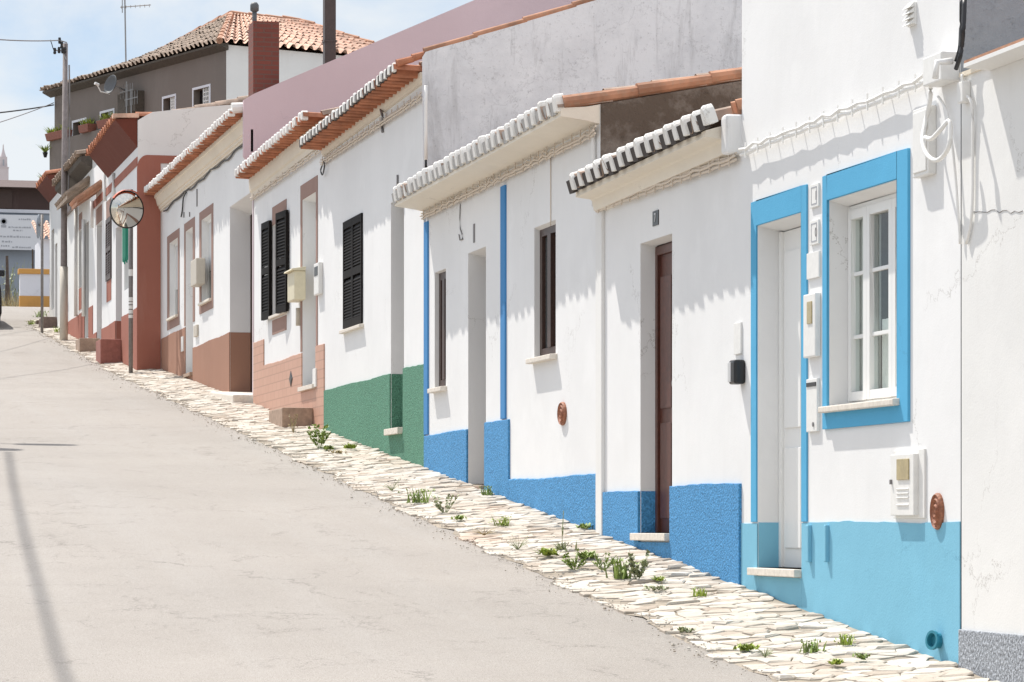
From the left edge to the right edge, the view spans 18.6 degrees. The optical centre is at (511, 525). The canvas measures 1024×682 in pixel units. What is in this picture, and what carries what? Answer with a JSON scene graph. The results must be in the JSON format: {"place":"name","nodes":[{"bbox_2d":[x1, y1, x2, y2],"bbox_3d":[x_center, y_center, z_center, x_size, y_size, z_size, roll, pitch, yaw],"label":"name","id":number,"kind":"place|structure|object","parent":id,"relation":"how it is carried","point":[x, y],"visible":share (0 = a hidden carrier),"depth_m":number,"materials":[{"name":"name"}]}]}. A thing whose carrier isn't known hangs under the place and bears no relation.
{"place":"outdoors","nodes":[
{"label":"outdoors","id":0,"kind":"place"},
{"bbox_2d":[0,180,49,301],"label":"brown building","id":1,"kind":"structure","parent":0,"point":[21,197],"depth_m":103.01,"materials":[{"name":"paint"}]},
{"bbox_2d":[0,214,39,249],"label":"banner","id":2,"kind":"object","parent":1,"relation":"attached to","point":[17,232],"visible":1,"depth_m":102.65,"materials":[{"name":"plastic"}]},
{"bbox_2d":[0,0,472,180],"label":"sky","id":3,"kind":"structure","parent":0,"point":[93,31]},
{"bbox_2d":[0,306,772,681],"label":"road","id":4,"kind":"structure","parent":0,"point":[146,536],"depth_m":19.79,"materials":[{"name":"concrete"}]},
{"bbox_2d":[0,270,4,317],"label":"parked car","id":5,"kind":"object","parent":4,"relation":"on","point":[2,273],"visible":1,"depth_m":61.61,"materials":[{"name":"black paint"}]},
{"bbox_2d":[2,290,18,306],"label":"dry grass","id":6,"kind":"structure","parent":4,"relation":"on","point":[10,301],"depth_m":80.66,"materials":[{"name":"plant"}]},
{"bbox_2d":[31,309,48,316],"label":"weed","id":7,"kind":"object","parent":4,"relation":"on","point":[40,314],"visible":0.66,"depth_m":67.00,"materials":[{"name":"green plant"}]},
{"bbox_2d":[24,324,788,681],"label":"loose grit","id":8,"kind":"object","parent":4,"relation":"on","point":[428,518],"visible":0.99,"depth_m":23.68,"materials":[{"name":"gravel"}]},
{"bbox_2d":[26,319,999,681],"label":"cobbled pavement","id":9,"kind":"structure","parent":0,"point":[728,619],"depth_m":20.14,"materials":[{"name":"stone"}]},
{"bbox_2d":[36,214,43,332],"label":"traffic mirror","id":10,"kind":"object","parent":9,"relation":"on","point":[40,226],"visible":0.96,"depth_m":60.08,"materials":[{"name":"grey paint"}]},
{"bbox_2d":[50,37,70,339],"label":"utility pole","id":11,"kind":"object","parent":9,"relation":"on","point":[63,47],"visible":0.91,"depth_m":57.08,"materials":[{"name":"grey concrete"}]},
{"bbox_2d":[0,39,59,40],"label":"overhead wire","id":12,"kind":"object","parent":11,"relation":"attached to","point":[28,40],"visible":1,"depth_m":54.97,"materials":[{"name":"grey"}]},
{"bbox_2d":[109,189,143,372],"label":"traffic mirror","id":13,"kind":"object","parent":9,"relation":"on","point":[126,209],"visible":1,"depth_m":46.67,"materials":[{"name":"grey paint"}]},
{"bbox_2d":[288,414,297,432],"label":"weed","id":14,"kind":"object","parent":9,"relation":"on","point":[293,427],"visible":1,"depth_m":33.36,"materials":[{"name":"plant"}]},
{"bbox_2d":[307,424,331,447],"bbox_3d":[-1.931,-0.901,31.174,0.266,0.252,0.245,0,0,-13],"label":"weed","id":15,"kind":"object","parent":9,"relation":"on","point":[322,438],"visible":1,"depth_m":31.15,"materials":[{"name":"green plant"}]},
{"bbox_2d":[322,445,334,449],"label":"weed","id":16,"kind":"object","parent":9,"relation":"on","point":[330,447],"visible":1,"depth_m":30.75,"materials":[{"name":"green plant"}]},
{"bbox_2d":[328,450,346,452],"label":"weed","id":17,"kind":"object","parent":9,"relation":"on","point":[339,451],"visible":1,"depth_m":30.26,"materials":[{"name":"plant"}]},
{"bbox_2d":[342,443,357,448],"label":"weed","id":18,"kind":"object","parent":9,"relation":"on","point":[350,446],"visible":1,"depth_m":30.74,"materials":[{"name":"green plant"}]},
{"bbox_2d":[384,479,400,490],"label":"weed","id":19,"kind":"object","parent":9,"relation":"on","point":[391,488],"visible":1,"depth_m":26.26,"materials":[{"name":"grey plant"}]},
{"bbox_2d":[398,488,434,502],"bbox_3d":[-0.754,-0.248,25.122,0.273,0.126,0.261,0,0,24],"label":"weed","id":20,"kind":"object","parent":9,"relation":"on","point":[417,499],"visible":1,"depth_m":25.09,"materials":[{"name":"green plant"}]},
{"bbox_2d":[432,494,458,512],"bbox_3d":[-0.523,-0.174,24.231,0.200,0.155,0.212,0,0,10],"label":"weed","id":21,"kind":"object","parent":9,"relation":"on","point":[438,506],"visible":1,"depth_m":24.23,"materials":[{"name":"grey plant"}]},
{"bbox_2d":[451,515,466,519],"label":"weed","id":22,"kind":"object","parent":9,"relation":"on","point":[459,517],"visible":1,"depth_m":23.54,"materials":[{"name":"green plant"}]},
{"bbox_2d":[473,528,494,534],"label":"weed","id":23,"kind":"object","parent":9,"relation":"on","point":[488,532],"visible":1,"depth_m":22.51,"materials":[{"name":"plant"}]},
{"bbox_2d":[479,486,493,494],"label":"weed","id":24,"kind":"object","parent":9,"relation":"on","point":[487,492],"visible":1,"depth_m":25.50,"materials":[{"name":"green plant"}]},
{"bbox_2d":[488,515,511,525],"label":"weed","id":25,"kind":"object","parent":9,"relation":"on","point":[505,522],"visible":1,"depth_m":23.10,"materials":[{"name":"green plant"}]},
{"bbox_2d":[506,535,528,549],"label":"weed","id":26,"kind":"object","parent":9,"relation":"on","point":[515,546],"visible":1,"depth_m":21.47,"materials":[{"name":"grey plant"}]},
{"bbox_2d":[535,547,561,555],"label":"weed","id":27,"kind":"object","parent":9,"relation":"on","point":[546,551],"visible":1,"depth_m":20.94,"materials":[{"name":"green plant"}]},
{"bbox_2d":[550,511,576,549],"bbox_3d":[0.357,0.032,21.356,0.219,0.272,0.167,0,0,20],"label":"weed","id":28,"kind":"object","parent":9,"relation":"on","point":[562,545],"visible":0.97,"depth_m":21.36,"materials":[{"name":"grey plant"}]},
{"bbox_2d":[562,548,587,568],"bbox_3d":[0.409,0.216,20.228,0.199,0.142,0.162,0,0,-13],"label":"weed","id":29,"kind":"object","parent":9,"relation":"on","point":[569,563],"visible":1,"depth_m":20.21,"materials":[{"name":"green plant"}]},
{"bbox_2d":[573,550,595,557],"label":"weed","id":30,"kind":"object","parent":9,"relation":"on","point":[590,554],"visible":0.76,"depth_m":20.72,"materials":[{"name":"green plant"}]},
{"bbox_2d":[576,523,592,528],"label":"weed","id":31,"kind":"object","parent":9,"relation":"on","point":[584,526],"visible":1,"depth_m":22.54,"materials":[{"name":"green plant"}]},
{"bbox_2d":[590,552,616,569],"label":"weed","id":32,"kind":"object","parent":9,"relation":"on","point":[599,563],"visible":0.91,"depth_m":20.16,"materials":[{"name":"green plant"}]},
{"bbox_2d":[600,556,639,578],"bbox_3d":[0.686,0.262,19.690,0.190,0.144,0.246,0,0,-36],"label":"weed","id":33,"kind":"object","parent":9,"relation":"on","point":[619,571],"visible":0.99,"depth_m":19.65,"materials":[{"name":"green plant"}]},
{"bbox_2d":[624,549,649,578],"bbox_3d":[0.784,0.245,19.533,0.167,0.199,0.156,0,0,1],"label":"weed","id":34,"kind":"object","parent":9,"relation":"on","point":[635,572],"visible":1,"depth_m":19.51,"materials":[{"name":"green plant"}]},
{"bbox_2d":[644,584,668,590],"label":"weed","id":35,"kind":"object","parent":9,"relation":"on","point":[652,587],"visible":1,"depth_m":18.94,"materials":[{"name":"green plant"}]},
{"bbox_2d":[650,575,665,580],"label":"weed","id":36,"kind":"object","parent":9,"relation":"on","point":[660,578],"visible":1,"depth_m":19.37,"materials":[{"name":"green plant"}]},
{"bbox_2d":[677,626,695,632],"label":"weed","id":37,"kind":"object","parent":9,"relation":"on","point":[683,629],"visible":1,"depth_m":17.06,"materials":[{"name":"green plant"}]},
{"bbox_2d":[691,587,707,595],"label":"weed","id":38,"kind":"object","parent":9,"relation":"on","point":[700,593],"visible":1,"depth_m":18.66,"materials":[{"name":"green plant"}]},
{"bbox_2d":[733,642,759,650],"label":"weed","id":39,"kind":"object","parent":9,"relation":"on","point":[746,647],"visible":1,"depth_m":16.30,"materials":[{"name":"green plant"}]},
{"bbox_2d":[756,647,773,656],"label":"weed","id":40,"kind":"object","parent":9,"relation":"on","point":[767,653],"visible":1,"depth_m":16.15,"materials":[{"name":"green plant"}]},
{"bbox_2d":[791,638,826,652],"bbox_3d":[1.541,0.621,16.250,0.176,0.081,0.152,0,0,-13],"label":"weed","id":41,"kind":"object","parent":9,"relation":"on","point":[811,648],"visible":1,"depth_m":16.23,"materials":[{"name":"green plant"}]},
{"bbox_2d":[826,658,843,664],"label":"weed","id":42,"kind":"object","parent":9,"relation":"on","point":[835,661],"visible":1,"depth_m":15.71,"materials":[{"name":"green plant"}]},
{"bbox_2d":[833,633,855,644],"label":"weed","id":43,"kind":"object","parent":9,"relation":"on","point":[843,641],"visible":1,"depth_m":16.47,"materials":[{"name":"green plant"}]},
{"bbox_2d":[852,653,869,659],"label":"weed","id":44,"kind":"object","parent":9,"relation":"on","point":[862,656],"visible":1,"depth_m":15.86,"materials":[{"name":"green plant"}]},
{"bbox_3d":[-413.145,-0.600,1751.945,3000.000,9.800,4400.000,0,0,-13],"label":"ground","id":45,"kind":"structure","parent":0,"visible":0},
{"bbox_2d":[0,144,8,179],"bbox_3d":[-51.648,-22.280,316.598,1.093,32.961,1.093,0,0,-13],"label":"church tower","id":46,"kind":"structure","parent":45,"relation":"on","point":[4,171],"depth_m":316.19,"materials":[{"name":"stone"}]},
{"bbox_2d":[5,256,9,304],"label":"fence post","id":47,"kind":"object","parent":45,"relation":"on","point":[7,287],"visible":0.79,"depth_m":81.11,"materials":[{"name":"brown wood"}]},
{"bbox_2d":[1,263,17,303],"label":"dry bush","id":48,"kind":"object","parent":45,"relation":"on","point":[11,275],"visible":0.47,"depth_m":84.91,"materials":[{"name":"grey plant"}]},
{"bbox_2d":[10,260,28,303],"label":"dry bush","id":49,"kind":"object","parent":45,"relation":"on","point":[14,291],"visible":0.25,"depth_m":85.33,"materials":[{"name":"grey plant"}]},
{"bbox_2d":[32,249,33,268],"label":"fence post","id":50,"kind":"object","parent":45,"relation":"on","point":[32,259],"visible":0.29,"depth_m":84.25,"materials":[{"name":"grey wood"}]},
{"bbox_2d":[18,269,49,306],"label":"garden wall","id":51,"kind":"structure","parent":45,"relation":"on","point":[29,287],"depth_m":78.33,"materials":[{"name":"white paint"}]},
{"bbox_2d":[31,220,49,268],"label":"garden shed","id":52,"kind":"structure","parent":45,"relation":"on","point":[46,254],"depth_m":83.64,"materials":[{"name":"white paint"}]},
{"bbox_2d":[35,169,72,327],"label":"terraced house","id":53,"kind":"structure","parent":45,"relation":"on","point":[47,191],"depth_m":62.10,"materials":[{"name":"paint"}]},
{"bbox_2d":[52,149,96,338],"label":"terraced house","id":54,"kind":"structure","parent":45,"relation":"on","point":[79,166],"depth_m":56.37,"materials":[{"name":"white paint"}]},
{"bbox_2d":[69,95,247,369],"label":"terraced house","id":55,"kind":"structure","parent":45,"relation":"on","point":[137,152],"depth_m":48.22,"materials":[{"name":"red paint"}]},
{"bbox_2d":[105,216,111,281],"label":"window","id":56,"kind":"structure","parent":55,"relation":"in","point":[108,222],"depth_m":51.98,"materials":[{"name":"grey wood"}]},
{"bbox_2d":[122,228,127,263],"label":"hanging cloth","id":57,"kind":"object","parent":55,"relation":"hanging from","point":[124,245],"visible":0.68,"depth_m":49.09,"materials":[{"name":"teal fabric"}]},
{"bbox_2d":[39,10,373,169],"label":"house","id":58,"kind":"structure","parent":45,"relation":"on","point":[207,62],"depth_m":64.67,"materials":[{"name":"beige paint"}]},
{"bbox_2d":[0,104,53,112],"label":"overhead wire","id":59,"kind":"object","parent":58,"relation":"attached to","point":[25,109],"visible":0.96,"depth_m":66.96,"materials":[{"name":"black"}]},
{"bbox_2d":[0,102,53,122],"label":"overhead wire","id":60,"kind":"object","parent":58,"relation":"attached to","point":[25,113],"visible":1,"depth_m":65.06,"materials":[{"name":"grey"}]},
{"bbox_2d":[39,143,50,157],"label":"hanging plant","id":61,"kind":"object","parent":58,"relation":"hanging from","point":[45,149],"visible":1,"depth_m":68.97,"materials":[{"name":"green plant"}]},
{"bbox_2d":[44,123,72,140],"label":"planter","id":62,"kind":"object","parent":58,"relation":"on","point":[53,134],"visible":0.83,"depth_m":68.65,"materials":[{"name":"ceramic"}]},
{"bbox_2d":[72,117,86,135],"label":"window","id":63,"kind":"structure","parent":58,"relation":"in","point":[78,120],"depth_m":68.18,"materials":[{"name":"white paint"}]},
{"bbox_2d":[78,119,96,133],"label":"planter","id":64,"kind":"object","parent":58,"relation":"on","point":[85,126],"visible":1,"depth_m":67.30,"materials":[{"name":"ceramic"}]},
{"bbox_2d":[96,112,115,128],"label":"planter","id":65,"kind":"object","parent":58,"relation":"on","point":[101,122],"visible":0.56,"depth_m":66.59,"materials":[{"name":"ceramic"}]},
{"bbox_2d":[100,108,114,115],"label":"window","id":66,"kind":"structure","parent":58,"relation":"in","point":[113,109],"depth_m":66.83,"materials":[{"name":"white paint"}]},
{"bbox_2d":[94,75,128,93],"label":"satellite dish","id":67,"kind":"object","parent":58,"relation":"attached to","point":[110,84],"visible":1,"depth_m":65.78,"materials":[{"name":"metal"}]},
{"bbox_2d":[120,81,132,112],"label":"aerial","id":68,"kind":"object","parent":58,"relation":"attached to","point":[126,90],"visible":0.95,"depth_m":65.52,"materials":[{"name":"metal"}]},
{"bbox_2d":[125,90,137,112],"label":"aerial","id":69,"kind":"object","parent":58,"relation":"attached to","point":[131,98],"visible":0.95,"depth_m":65.34,"materials":[{"name":"metal"}]},
{"bbox_2d":[120,0,150,68],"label":"television aerial","id":70,"kind":"object","parent":58,"relation":"attached to","point":[124,6],"visible":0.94,"depth_m":66.66,"materials":[{"name":"metal"}]},
{"bbox_2d":[162,94,175,110],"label":"window","id":71,"kind":"structure","parent":58,"relation":"in","point":[172,102],"depth_m":64.38,"materials":[{"name":"white paint"}]},
{"bbox_2d":[192,84,210,106],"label":"window","id":72,"kind":"structure","parent":58,"relation":"in","point":[205,95],"depth_m":63.21,"materials":[{"name":"white paint"}]},
{"bbox_2d":[234,107,338,428],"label":"terraced house","id":73,"kind":"structure","parent":45,"relation":"on","point":[280,170],"depth_m":35.77,"materials":[{"name":"paint"}]},
{"bbox_2d":[261,210,288,320],"bbox_3d":[-2.739,-3.057,36.873,0.245,1.185,1.730,0,0,-13],"label":"window","id":74,"kind":"structure","parent":73,"relation":"in","point":[281,218],"depth_m":36.41,"materials":[{"name":"brown wood"}]},
{"bbox_2d":[143,0,575,402],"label":"terraced house","id":75,"kind":"structure","parent":45,"relation":"on","point":[198,190],"depth_m":40.80,"materials":[{"name":"paint"}]},
{"bbox_2d":[166,243,177,320],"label":"window","id":76,"kind":"structure","parent":75,"relation":"in","point":[176,245],"depth_m":46.96,"materials":[{"name":"white plastic"}]},
{"bbox_2d":[198,219,211,305],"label":"window","id":77,"kind":"structure","parent":75,"relation":"in","point":[209,298],"depth_m":43.43,"materials":[{"name":"white plastic"}]},
{"bbox_2d":[250,215,251,391],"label":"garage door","id":78,"kind":"structure","parent":75,"relation":"in","point":[250,215],"depth_m":40.75,"materials":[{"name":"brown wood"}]},
{"bbox_2d":[299,0,741,466],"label":"terraced house","id":79,"kind":"structure","parent":45,"relation":"on","point":[379,138],"depth_m":29.12,"materials":[{"name":"paint"}]},
{"bbox_2d":[339,213,363,333],"bbox_3d":[-1.603,-2.583,32.046,0.150,1.161,1.162,0,0,-13],"label":"window","id":80,"kind":"structure","parent":79,"relation":"in","point":[353,227],"depth_m":31.99,"materials":[{"name":"black paint"}]},
{"bbox_2d":[391,67,741,529],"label":"terraced house","id":81,"kind":"structure","parent":45,"relation":"on","point":[510,318],"depth_m":24.58,"materials":[{"name":"paint"}]},
{"bbox_2d":[427,271,446,392],"bbox_3d":[-0.621,-1.736,27.860,0.160,1.085,0.582,0,0,-13],"label":"window","id":82,"kind":"structure","parent":81,"relation":"in","point":[442,387],"depth_m":27.89,"materials":[{"name":"brown wood"}]},
{"bbox_2d":[526,224,556,363],"bbox_3d":[0.273,-1.798,24.067,0.160,1.063,0.789,0,0,-13],"label":"window","id":83,"kind":"structure","parent":81,"relation":"in","point":[547,235],"depth_m":24.09,"materials":[{"name":"brown wood"}]},
{"bbox_2d":[566,98,744,584],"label":"terraced house","id":84,"kind":"structure","parent":45,"relation":"on","point":[666,199],"depth_m":20.54,"materials":[{"name":"paint"}]},
{"bbox_2d":[655,241,671,532],"bbox_3d":[1.078,-0.935,21.048,0.130,1.966,0.773,0,0,-13],"label":"door","id":85,"kind":"structure","parent":84,"relation":"in","point":[663,253],"depth_m":21.27,"materials":[{"name":"red wood"}]},
{"bbox_2d":[738,0,1023,662],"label":"terraced house","id":86,"kind":"structure","parent":45,"relation":"on","point":[851,150],"depth_m":17.22,"materials":[{"name":"paint"}]},
{"bbox_2d":[779,227,801,567],"bbox_3d":[1.718,-0.762,18.464,0.119,2.026,0.837,0,0,-13],"label":"door","id":87,"kind":"structure","parent":86,"relation":"in","point":[790,522],"depth_m":18.69,"materials":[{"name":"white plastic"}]},
{"bbox_2d":[818,192,898,412],"bbox_3d":[1.975,-1.218,17.027,0.230,1.167,1.212,0,0,-13],"label":"window","id":88,"kind":"structure","parent":86,"relation":"in","point":[865,391],"depth_m":17.22,"materials":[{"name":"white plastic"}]},
{"bbox_2d":[957,38,1023,681],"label":"terraced house","id":89,"kind":"structure","parent":45,"relation":"on","point":[990,92],"depth_m":15.18,"materials":[{"name":"paint"}]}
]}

